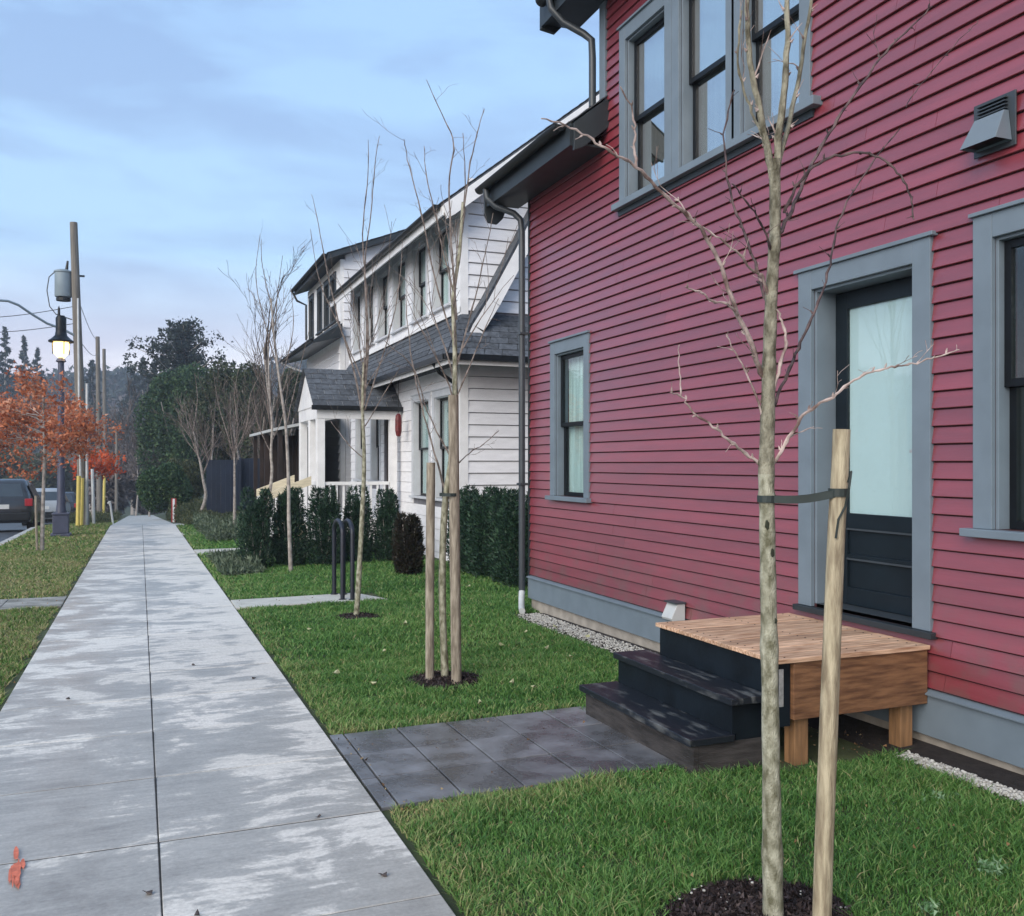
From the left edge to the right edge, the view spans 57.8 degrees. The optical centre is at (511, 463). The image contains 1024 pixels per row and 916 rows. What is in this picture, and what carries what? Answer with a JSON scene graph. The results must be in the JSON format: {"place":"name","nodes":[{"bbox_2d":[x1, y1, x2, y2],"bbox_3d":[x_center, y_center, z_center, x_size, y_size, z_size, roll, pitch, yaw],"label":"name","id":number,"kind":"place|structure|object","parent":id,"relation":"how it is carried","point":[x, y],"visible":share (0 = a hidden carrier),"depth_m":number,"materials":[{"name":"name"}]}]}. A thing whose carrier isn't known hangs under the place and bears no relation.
{"place":"outdoors","nodes":[
{"label":"outdoors","id":0,"kind":"place"},
{"bbox_2d":[0,596,66,609],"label":"verge path","id":1,"kind":"structure","parent":0,"point":[27,602],"depth_m":11.60,"materials":[{"name":"concrete"}]},
{"bbox_2d":[0,519,72,541],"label":"road","id":2,"kind":"structure","parent":0,"point":[8,530],"depth_m":34.02,"materials":[{"name":"grey asphalt"}]},
{"bbox_2d":[0,479,40,528],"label":"parked car","id":3,"kind":"object","parent":2,"relation":"on","point":[17,502],"visible":0.69,"depth_m":29.73,"materials":[{"name":"paint"}]},
{"bbox_2d":[22,488,70,524],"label":"parked car","id":4,"kind":"object","parent":2,"relation":"on","point":[50,500],"visible":0.12,"depth_m":42.78,"materials":[{"name":"silver metal"}]},
{"bbox_2d":[0,520,117,704],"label":"grass","id":5,"kind":"structure","parent":0,"point":[68,559],"depth_m":14.39,"materials":[{"name":"green plant"}]},
{"bbox_2d":[11,375,280,503],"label":"hill","id":6,"kind":"structure","parent":0,"point":[72,459],"depth_m":267.33,"materials":[{"name":"plant"}]},
{"bbox_2d":[0,348,306,506],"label":"distant woods","id":7,"kind":"object","parent":6,"relation":"on","point":[121,379],"visible":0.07,"depth_m":296.05,"materials":[{"name":"plant"}]},
{"bbox_2d":[0,515,455,915],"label":"sidewalk","id":8,"kind":"structure","parent":0,"point":[216,779],"depth_m":4.87,"materials":[{"name":"concrete"}]},
{"bbox_2d":[0,0,598,376],"label":"sky","id":9,"kind":"structure","parent":0,"point":[169,131],"materials":[{"name":"blue"}]},
{"bbox_2d":[330,706,677,810],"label":"paver path","id":10,"kind":"structure","parent":0,"point":[414,764],"depth_m":5.21,"materials":[{"name":"grey concrete"}]},
{"bbox_2d":[0,507,1023,915],"bbox_3d":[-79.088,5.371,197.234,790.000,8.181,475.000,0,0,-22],"label":"ground","id":11,"kind":"structure","parent":0,"point":[846,751],"depth_m":4.33,"materials":[{"name":"green plant"}]},
{"bbox_2d":[0,326,31,448],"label":"conifer tree","id":12,"kind":"object","parent":11,"relation":"on","point":[4,365],"visible":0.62,"depth_m":169.86,"materials":[{"name":"green plant"}]},
{"bbox_2d":[0,446,35,478],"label":"brush","id":13,"kind":"object","parent":11,"relation":"on","point":[15,466],"visible":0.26,"depth_m":107.29,"materials":[{"name":"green plant"}]},
{"bbox_2d":[8,335,48,449],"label":"conifer tree","id":14,"kind":"object","parent":11,"relation":"on","point":[23,356],"visible":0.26,"depth_m":179.96,"materials":[{"name":"green plant"}]},
{"bbox_2d":[17,347,53,453],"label":"conifer tree","id":15,"kind":"object","parent":11,"relation":"on","point":[35,366],"visible":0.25,"depth_m":189.78,"materials":[{"name":"green plant"}]},
{"bbox_2d":[2,451,76,492],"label":"brush","id":16,"kind":"object","parent":11,"relation":"on","point":[51,482],"visible":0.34,"depth_m":107.77,"materials":[{"name":"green plant"}]},
{"bbox_2d":[0,222,89,524],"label":"utility pole","id":17,"kind":"object","parent":11,"relation":"on","point":[67,285],"visible":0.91,"depth_m":29.88,"materials":[{"name":"brown wood"}]},
{"bbox_2d":[0,360,121,549],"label":"orange tree","id":18,"kind":"object","parent":11,"relation":"on","point":[9,408],"visible":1,"depth_m":19.46,"materials":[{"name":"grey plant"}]},
{"bbox_2d":[48,306,73,536],"bbox_3d":[-11.831,-1.108,24.346,0.620,6.064,0.620,0,0,-22],"label":"street lamp","id":19,"kind":"object","parent":11,"relation":"on","point":[60,340],"visible":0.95,"depth_m":24.25,"materials":[{"name":"black metal"}]},
{"bbox_2d":[1,387,126,481],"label":"orange tree","id":20,"kind":"object","parent":11,"relation":"on","point":[74,407],"visible":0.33,"depth_m":26.71,"materials":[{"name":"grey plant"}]},
{"bbox_2d":[76,476,80,525],"bbox_3d":[-13.550,1.183,29.000,0.153,1.603,0.120,0,0,1],"label":"guy guard","id":21,"kind":"object","parent":11,"relation":"on","point":[78,496],"visible":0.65,"depth_m":28.95,"materials":[{"name":"yellow plastic"}]},
{"bbox_2d":[69,509,121,522],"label":"ground cover","id":22,"kind":"object","parent":11,"relation":"on","point":[104,517],"visible":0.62,"depth_m":36.36,"materials":[{"name":"green plant"}]},
{"bbox_2d":[65,445,126,517],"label":"orange tree","id":23,"kind":"object","parent":11,"relation":"on","point":[96,461],"visible":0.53,"depth_m":36.54,"materials":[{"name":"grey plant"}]},
{"bbox_2d":[84,360,110,511],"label":"conifer tree","id":24,"kind":"object","parent":11,"relation":"on","point":[91,371],"visible":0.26,"depth_m":174.68,"materials":[{"name":"green plant"}]},
{"bbox_2d":[95,336,102,512],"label":"utility pole","id":25,"kind":"object","parent":11,"relation":"on","point":[99,500],"visible":0.55,"depth_m":61.87,"materials":[{"name":"brown wood"}]},
{"bbox_2d":[102,349,106,466],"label":"utility pole","id":26,"kind":"object","parent":11,"relation":"on","point":[104,381],"visible":0.55,"depth_m":77.89,"materials":[{"name":"brown wood"}]},
{"bbox_2d":[88,468,129,515],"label":"brush","id":27,"kind":"object","parent":11,"relation":"on","point":[110,490],"visible":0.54,"depth_m":68.78,"materials":[{"name":"grey plant"}]},
{"bbox_2d":[85,374,148,480],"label":"bare tree","id":28,"kind":"object","parent":11,"relation":"on","point":[117,421],"visible":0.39,"depth_m":84.79,"materials":[{"name":"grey plant"}]},
{"bbox_2d":[107,367,140,514],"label":"conifer tree","id":29,"kind":"object","parent":11,"relation":"on","point":[133,382],"visible":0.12,"depth_m":164.67,"materials":[{"name":"green plant"}]},
{"bbox_2d":[88,436,161,514],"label":"brush","id":30,"kind":"object","parent":11,"relation":"on","point":[130,496],"visible":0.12,"depth_m":95.82,"materials":[{"name":"plant"}]},
{"bbox_2d":[91,412,160,515],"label":"bare tree","id":31,"kind":"object","parent":11,"relation":"on","point":[133,457],"visible":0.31,"depth_m":74.87,"materials":[{"name":"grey plant"}]},
{"bbox_2d":[109,355,151,514],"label":"conifer tree","id":32,"kind":"object","parent":11,"relation":"on","point":[142,384],"visible":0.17,"depth_m":159.15,"materials":[{"name":"green plant"}]},
{"bbox_2d":[118,417,166,516],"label":"bare tree","id":33,"kind":"object","parent":11,"relation":"on","point":[127,464],"visible":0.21,"depth_m":64.24,"materials":[{"name":"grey plant"}]},
{"bbox_2d":[135,461,192,513],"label":"round bush","id":34,"kind":"object","parent":11,"relation":"on","point":[157,488],"visible":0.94,"depth_m":43.06,"materials":[{"name":"green plant"}]},
{"bbox_2d":[132,361,207,475],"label":"evergreen tree","id":35,"kind":"object","parent":11,"relation":"on","point":[166,436],"visible":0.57,"depth_m":63.00,"materials":[{"name":"green plant"}]},
{"bbox_2d":[123,315,237,383],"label":"conifer tree","id":36,"kind":"object","parent":11,"relation":"on","point":[183,337],"visible":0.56,"depth_m":83.99,"materials":[{"name":"green plant"}]},
{"bbox_2d":[164,455,205,503],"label":"round bush","id":37,"kind":"object","parent":11,"relation":"on","point":[191,469],"visible":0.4,"depth_m":46.57,"materials":[{"name":"green plant"}]},
{"bbox_2d":[166,495,205,521],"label":"ground cover","id":38,"kind":"object","parent":11,"relation":"on","point":[186,507],"visible":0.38,"depth_m":35.95,"materials":[{"name":"green plant"}]},
{"bbox_2d":[173,373,222,513],"bbox_3d":[-11.002,-0.517,32.605,1.715,5.328,1.590,0,0,-22],"label":"young tree","id":39,"kind":"object","parent":11,"relation":"on","point":[195,445],"visible":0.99,"depth_m":32.70,"materials":[{"name":"grey plant"}]},
{"bbox_2d":[151,359,258,459],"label":"bare tree","id":40,"kind":"object","parent":11,"relation":"on","point":[205,431],"visible":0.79,"depth_m":41.94,"materials":[{"name":"grey plant"}]},
{"bbox_2d":[183,357,238,459],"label":"evergreen tree","id":41,"kind":"object","parent":11,"relation":"on","point":[204,406],"visible":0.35,"depth_m":56.60,"materials":[{"name":"green plant"}]},
{"bbox_2d":[178,508,244,524],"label":"ground cover","id":42,"kind":"object","parent":11,"relation":"on","point":[184,519],"visible":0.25,"depth_m":30.93,"materials":[{"name":"green plant"}]},
{"bbox_2d":[206,458,259,512],"bbox_3d":[-10.079,1.065,34.950,2.786,2.570,0.420,0,0,-22],"label":"navy fence","id":43,"kind":"object","parent":11,"relation":"on","point":[219,479],"visible":0.39,"depth_m":34.53,"materials":[{"name":"paint"}]},
{"bbox_2d":[191,510,274,540],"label":"ground cover","id":44,"kind":"object","parent":11,"relation":"on","point":[211,527],"visible":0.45,"depth_m":23.56,"materials":[{"name":"green plant"}]},
{"bbox_2d":[206,372,259,469],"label":"bare tree","id":45,"kind":"object","parent":11,"relation":"on","point":[228,415],"visible":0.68,"depth_m":45.89,"materials":[{"name":"grey plant"}]},
{"bbox_2d":[204,548,267,575],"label":"ground cover","id":46,"kind":"object","parent":11,"relation":"on","point":[227,562],"visible":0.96,"depth_m":15.30,"materials":[{"name":"green plant"}]},
{"bbox_2d":[212,369,265,523],"bbox_3d":[-7.595,-0.399,25.735,1.429,4.676,1.386,0,0,-22],"label":"young tree","id":47,"kind":"object","parent":11,"relation":"on","point":[234,476],"visible":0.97,"depth_m":25.39,"materials":[{"name":"grey plant"}]},
{"bbox_2d":[216,360,292,476],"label":"evergreen tree","id":48,"kind":"object","parent":11,"relation":"on","point":[241,376],"visible":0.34,"depth_m":55.12,"materials":[{"name":"green plant"}]},
{"bbox_2d":[234,485,279,567],"bbox_3d":[-4.343,1.082,15.814,0.801,1.477,0.794,0,0,-22],"label":"yew shrub","id":49,"kind":"object","parent":11,"relation":"on","point":[254,525],"visible":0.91,"depth_m":15.70,"materials":[{"name":"green plant"}]},
{"bbox_2d":[224,338,296,457],"bbox_3d":[-11.297,-1.433,40.298,2.531,8.045,4.378,0,0,-40],"label":"bare tree","id":50,"kind":"object","parent":11,"relation":"on","point":[263,420],"visible":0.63,"depth_m":39.63,"materials":[{"name":"grey plant"}]},
{"bbox_2d":[224,362,298,450],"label":"bare tree","id":51,"kind":"object","parent":11,"relation":"on","point":[294,416],"visible":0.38,"depth_m":44.03,"materials":[{"name":"grey plant"}]},
{"bbox_2d":[218,239,309,434],"bbox_3d":[-9.853,-3.550,37.757,3.422,12.081,5.554,0,0,-2],"label":"bare tree","id":52,"kind":"object","parent":11,"relation":"on","point":[265,350],"visible":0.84,"depth_m":37.88,"materials":[{"name":"brown plant"}]},
{"bbox_2d":[243,338,298,530],"bbox_3d":[-5.171,-0.448,19.983,1.151,4.644,1.146,0,0,-22],"label":"young tree","id":53,"kind":"object","parent":11,"relation":"on","point":[271,444],"visible":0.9,"depth_m":20.01,"materials":[{"name":"grey plant"}]},
{"bbox_2d":[248,222,328,569],"bbox_3d":[-3.606,-1.064,15.049,1.267,5.746,0.942,0,0,-22],"label":"young tree","id":54,"kind":"object","parent":11,"relation":"on","point":[290,558],"visible":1,"depth_m":15.13,"materials":[{"name":"brown plant"}]},
{"bbox_2d":[276,368,301,435],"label":"evergreen tree","id":55,"kind":"object","parent":11,"relation":"on","point":[288,398],"visible":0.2,"depth_m":58.87,"materials":[{"name":"green plant"}]},
{"bbox_2d":[271,485,308,566],"bbox_3d":[-3.867,1.096,16.119,0.698,1.469,0.691,0,0,-22],"label":"yew shrub","id":56,"kind":"object","parent":11,"relation":"on","point":[298,514],"visible":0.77,"depth_m":16.01,"materials":[{"name":"green plant"}]},
{"bbox_2d":[231,593,386,609],"bbox_3d":[-2.564,1.752,11.712,1.833,0.100,0.750,0,0,-22],"label":"bike rack pad","id":57,"kind":"object","parent":11,"relation":"on","point":[283,601],"visible":0.51,"depth_m":11.63,"materials":[{"name":"concrete"}]},
{"bbox_2d":[330,518,354,599],"bbox_3d":[-2.166,1.209,11.904,0.210,1.009,0.705,0,0,-22],"label":"bike rack","id":58,"kind":"object","parent":57,"relation":"on","point":[342,526],"visible":0.99,"depth_m":11.65,"materials":[{"name":"black metal"}]},
{"bbox_2d":[303,485,342,565],"bbox_3d":[-3.276,1.075,16.238,0.785,1.477,0.800,0,0,-22],"label":"yew shrub","id":59,"kind":"object","parent":11,"relation":"on","point":[320,534],"visible":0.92,"depth_m":16.10,"materials":[{"name":"green plant"}]},
{"bbox_2d":[249,229,404,511],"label":"white house","id":60,"kind":"structure","parent":11,"relation":"on","point":[325,345],"depth_m":28.82,"materials":[{"name":"paint"}]},
{"bbox_2d":[315,285,322,335],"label":"window","id":61,"kind":"structure","parent":60,"relation":"in","point":[319,290],"depth_m":31.09,"materials":[{"name":"glass"}]},
{"bbox_2d":[322,278,329,330],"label":"window","id":62,"kind":"structure","parent":60,"relation":"in","point":[326,287],"depth_m":30.00,"materials":[{"name":"grey glass"}]},
{"bbox_2d":[342,484,374,563],"bbox_3d":[-2.785,1.087,16.662,0.694,1.455,0.813,0,0,-22],"label":"yew shrub","id":63,"kind":"object","parent":11,"relation":"on","point":[351,511],"visible":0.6,"depth_m":16.54,"materials":[{"name":"green plant"}]},
{"bbox_2d":[305,136,440,615],"bbox_3d":[-1.576,-0.988,10.366,1.401,5.473,1.042,0,0,-22],"label":"young tree","id":64,"kind":"object","parent":11,"relation":"on","point":[366,349],"visible":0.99,"depth_m":10.31,"materials":[{"name":"brown plant"}]},
{"bbox_2d":[372,487,400,561],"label":"yew shrub","id":65,"kind":"object","parent":11,"relation":"on","point":[386,516],"visible":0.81,"depth_m":16.64,"materials":[{"name":"green plant"}]},
{"bbox_2d":[390,511,425,575],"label":"yew shrub","id":66,"kind":"object","parent":11,"relation":"on","point":[408,548],"visible":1,"depth_m":14.51,"materials":[{"name":"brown plant"}]},
{"bbox_2d":[245,91,598,560],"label":"white house","id":67,"kind":"structure","parent":11,"relation":"on","point":[489,400],"depth_m":17.70,"materials":[{"name":"paint"}]},
{"bbox_2d":[351,284,361,354],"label":"window","id":68,"kind":"structure","parent":67,"relation":"in","point":[358,298],"depth_m":24.30,"materials":[{"name":"grey paint"}]},
{"bbox_2d":[353,419,364,480],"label":"window","id":69,"kind":"structure","parent":67,"relation":"in","point":[358,432],"depth_m":24.03,"materials":[{"name":"glass"}]},
{"bbox_2d":[361,274,375,349],"bbox_3d":[-3.424,-3.693,22.707,0.255,1.677,1.200,0,0,-22],"label":"window","id":70,"kind":"structure","parent":67,"relation":"in","point":[368,280],"depth_m":23.10,"materials":[{"name":"grey paint"}]},
{"bbox_2d":[368,419,380,480],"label":"window","id":71,"kind":"structure","parent":67,"relation":"in","point":[375,424],"depth_m":22.45,"materials":[{"name":"grey paint"}]},
{"bbox_2d":[375,262,389,342],"bbox_3d":[-2.903,-3.693,21.407,0.255,1.677,1.200,0,0,-22],"label":"window","id":72,"kind":"structure","parent":67,"relation":"in","point":[383,333],"depth_m":21.80,"materials":[{"name":"grey paint"}]},
{"bbox_2d":[390,248,407,334],"bbox_3d":[-2.364,-3.693,20.061,0.255,1.677,1.300,0,0,-22],"label":"window","id":73,"kind":"structure","parent":67,"relation":"in","point":[399,323],"depth_m":20.50,"materials":[{"name":"grey paint"}]},
{"bbox_2d":[409,231,428,324],"bbox_3d":[-1.787,-3.693,18.623,0.255,1.677,1.200,0,0,-22],"label":"window","id":74,"kind":"structure","parent":67,"relation":"in","point":[420,273],"depth_m":19.01,"materials":[{"name":"grey paint"}]},
{"bbox_2d":[409,391,430,498],"bbox_3d":[-1.750,-0.353,18.530,0.255,2.097,1.420,0,0,-22],"label":"window","id":75,"kind":"structure","parent":67,"relation":"in","point":[420,440],"depth_m":19.01,"materials":[{"name":"grey paint"}]},
{"bbox_2d":[428,216,450,314],"bbox_3d":[-1.257,-3.693,17.300,0.255,1.677,1.250,0,0,-22],"label":"window","id":76,"kind":"structure","parent":67,"relation":"in","point":[443,282],"depth_m":17.71,"materials":[{"name":"grey paint"}]},
{"bbox_2d":[431,385,451,500],"bbox_3d":[-1.229,-0.353,17.231,0.255,2.097,1.320,0,0,-22],"label":"window","id":77,"kind":"structure","parent":67,"relation":"in","point":[440,395],"depth_m":17.67,"materials":[{"name":"grey paint"}]},
{"bbox_2d":[417,677,477,688],"bbox_3d":[-0.517,1.669,7.119,0.612,0.052,0.612,0,0,-22],"label":"mulch ring","id":78,"kind":"object","parent":11,"relation":"on","point":[445,683],"visible":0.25,"depth_m":6.97,"materials":[{"name":"soil"}]},
{"bbox_2d":[425,462,434,679],"bbox_3d":[-0.620,0.816,7.051,0.074,1.649,0.069,0,0,-22],"label":"tree stake","id":79,"kind":"object","parent":78,"relation":"on","point":[429,575],"visible":1,"depth_m":7.02,"materials":[{"name":"brown wood"}]},
{"bbox_2d":[406,669,483,689],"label":"mulch","id":80,"kind":"object","parent":78,"relation":"on","point":[438,678],"visible":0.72,"depth_m":7.03,"materials":[{"name":"brown soil"}]},
{"bbox_2d":[362,80,516,678],"bbox_3d":[-0.560,-0.626,7.129,0.898,4.663,0.965,0,0,28],"label":"young tree","id":81,"kind":"object","parent":80,"relation":"on","point":[442,593],"visible":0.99,"depth_m":7.08,"materials":[{"name":"brown plant"}]},
{"bbox_2d":[448,395,461,683],"bbox_3d":[-0.430,0.583,6.999,0.103,2.197,0.078,0,0,0],"label":"tree stake","id":82,"kind":"object","parent":78,"relation":"on","point":[454,523],"visible":0.85,"depth_m":6.97,"materials":[{"name":"brown wood"}]},
{"bbox_2d":[460,483,501,574],"bbox_3d":[-0.484,1.031,14.677,1.001,1.492,0.925,0,0,-22],"label":"yew shrub","id":83,"kind":"object","parent":11,"relation":"on","point":[490,489],"visible":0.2,"depth_m":14.56,"materials":[{"name":"green plant"}]},
{"bbox_2d":[463,492,509,577],"bbox_3d":[-0.272,1.090,14.087,0.917,1.358,0.918,0,0,-22],"label":"yew shrub","id":84,"kind":"object","parent":11,"relation":"on","point":[479,528],"visible":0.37,"depth_m":13.96,"materials":[{"name":"green plant"}]},
{"bbox_2d":[484,486,518,582],"bbox_3d":[-0.018,1.046,13.542,0.805,1.455,0.789,0,0,-22],"label":"yew shrub","id":85,"kind":"object","parent":11,"relation":"on","point":[493,525],"visible":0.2,"depth_m":13.48,"materials":[{"name":"green plant"}]},
{"bbox_2d":[491,486,528,588],"bbox_3d":[0.171,1.030,12.937,1.001,1.448,0.926,0,0,-22],"label":"yew shrub","id":86,"kind":"object","parent":11,"relation":"on","point":[511,522],"visible":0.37,"depth_m":12.80,"materials":[{"name":"green plant"}]},
{"bbox_2d":[579,649,761,774],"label":"wooden steps","id":87,"kind":"structure","parent":11,"relation":"on","point":[691,719],"depth_m":5.26,"materials":[{"name":"black paint"}]},
{"bbox_2d":[688,890,807,915],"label":"mulch ring","id":88,"kind":"object","parent":11,"relation":"on","point":[735,902],"visible":0.1,"depth_m":3.37,"materials":[{"name":"soil"}]},
{"bbox_2d":[653,874,854,915],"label":"mulch","id":89,"kind":"object","parent":88,"relation":"on","point":[749,897],"visible":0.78,"depth_m":3.37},
{"bbox_2d":[541,0,977,915],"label":"young tree","id":90,"kind":"object","parent":89,"relation":"on","point":[771,846],"visible":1,"depth_m":3.22,"materials":[{"name":"brown plant"}]},
{"bbox_2d":[757,471,851,537],"bbox_3d":[1.012,0.140,3.220,0.313,0.231,0.094,0,0,15],"label":"tree strap","id":91,"kind":"object","parent":90,"relation":"attached to","point":[830,493],"visible":0.94,"depth_m":3.19,"materials":[{"name":"black rubber"}]},
{"bbox_2d":[812,429,850,915],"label":"tree stake","id":92,"kind":"object","parent":89,"relation":"on","point":[826,773],"visible":0.97,"depth_m":3.17,"materials":[{"name":"brown wood"}]},
{"bbox_2d":[475,0,1023,774],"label":"red house","id":93,"kind":"structure","parent":11,"relation":"on","point":[643,492],"depth_m":6.45,"materials":[{"name":"paint"}]},
{"bbox_2d":[545,330,592,502],"bbox_3d":[0.654,-0.474,9.805,0.223,1.737,1.025,0,0,-22],"label":"window","id":94,"kind":"structure","parent":93,"relation":"in","point":[578,424],"depth_m":10.04,"materials":[{"name":"grey paint"}]},
{"bbox_2d":[616,0,671,200],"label":"window","id":95,"kind":"structure","parent":93,"relation":"in","point":[650,47],"depth_m":8.48,"materials":[{"name":"grey paint"}]},
{"bbox_2d":[662,599,685,620],"bbox_3d":[1.345,1.224,7.736,0.134,0.152,0.180,0,0,-22],"label":"vent hood","id":96,"kind":"object","parent":93,"relation":"attached to","point":[674,609],"visible":0.88,"depth_m":7.68,"materials":[{"name":"grey metal"}]},
{"bbox_2d":[672,0,733,171],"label":"window","id":97,"kind":"structure","parent":93,"relation":"in","point":[707,25],"depth_m":7.67,"materials":[{"name":"glass"}]},
{"bbox_2d":[734,0,812,137],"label":"window","id":98,"kind":"structure","parent":93,"relation":"in","point":[767,15],"depth_m":6.86,"materials":[{"name":"glass"}]},
{"bbox_2d":[836,276,911,616],"bbox_3d":[2.345,-0.105,5.902,0.095,2.080,0.830,0,0,-22],"label":"door","id":99,"kind":"structure","parent":93,"relation":"in","point":[874,323],"depth_m":5.95,"materials":[{"name":"black paint"}]},
{"bbox_2d":[960,89,1016,158],"bbox_3d":[2.494,-1.788,4.879,0.130,0.285,0.260,0,0,-22],"label":"vent hood","id":100,"kind":"object","parent":93,"relation":"attached to","point":[993,129],"visible":1,"depth_m":4.85,"materials":[{"name":"metal"}]},
{"bbox_2d":[959,198,1023,541],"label":"window","id":101,"kind":"structure","parent":93,"relation":"in","point":[1002,220],"depth_m":4.93,"materials":[{"name":"grey paint"}]},
{"bbox_2d":[525,613,1023,806],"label":"earth strip","id":102,"kind":"object","parent":11,"relation":"on","point":[851,726],"visible":0.22,"depth_m":5.30,"materials":[{"name":"gravel"}]},
{"bbox_2d":[518,612,1023,804],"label":"gravel","id":103,"kind":"structure","parent":102,"relation":"on","point":[1000,789],"depth_m":8.20,"materials":[{"name":"grey gravel"}]},
{"bbox_2d":[656,613,929,765],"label":"wooden deck","id":104,"kind":"structure","parent":11,"relation":"on","point":[878,671],"depth_m":5.26,"materials":[{"name":"brown wood"}]},
{"bbox_2d":[977,856,1007,874],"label":"weed","id":105,"kind":"object","parent":11,"relation":"on","point":[992,867],"visible":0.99,"depth_m":3.62,"materials":[{"name":"green plant"}]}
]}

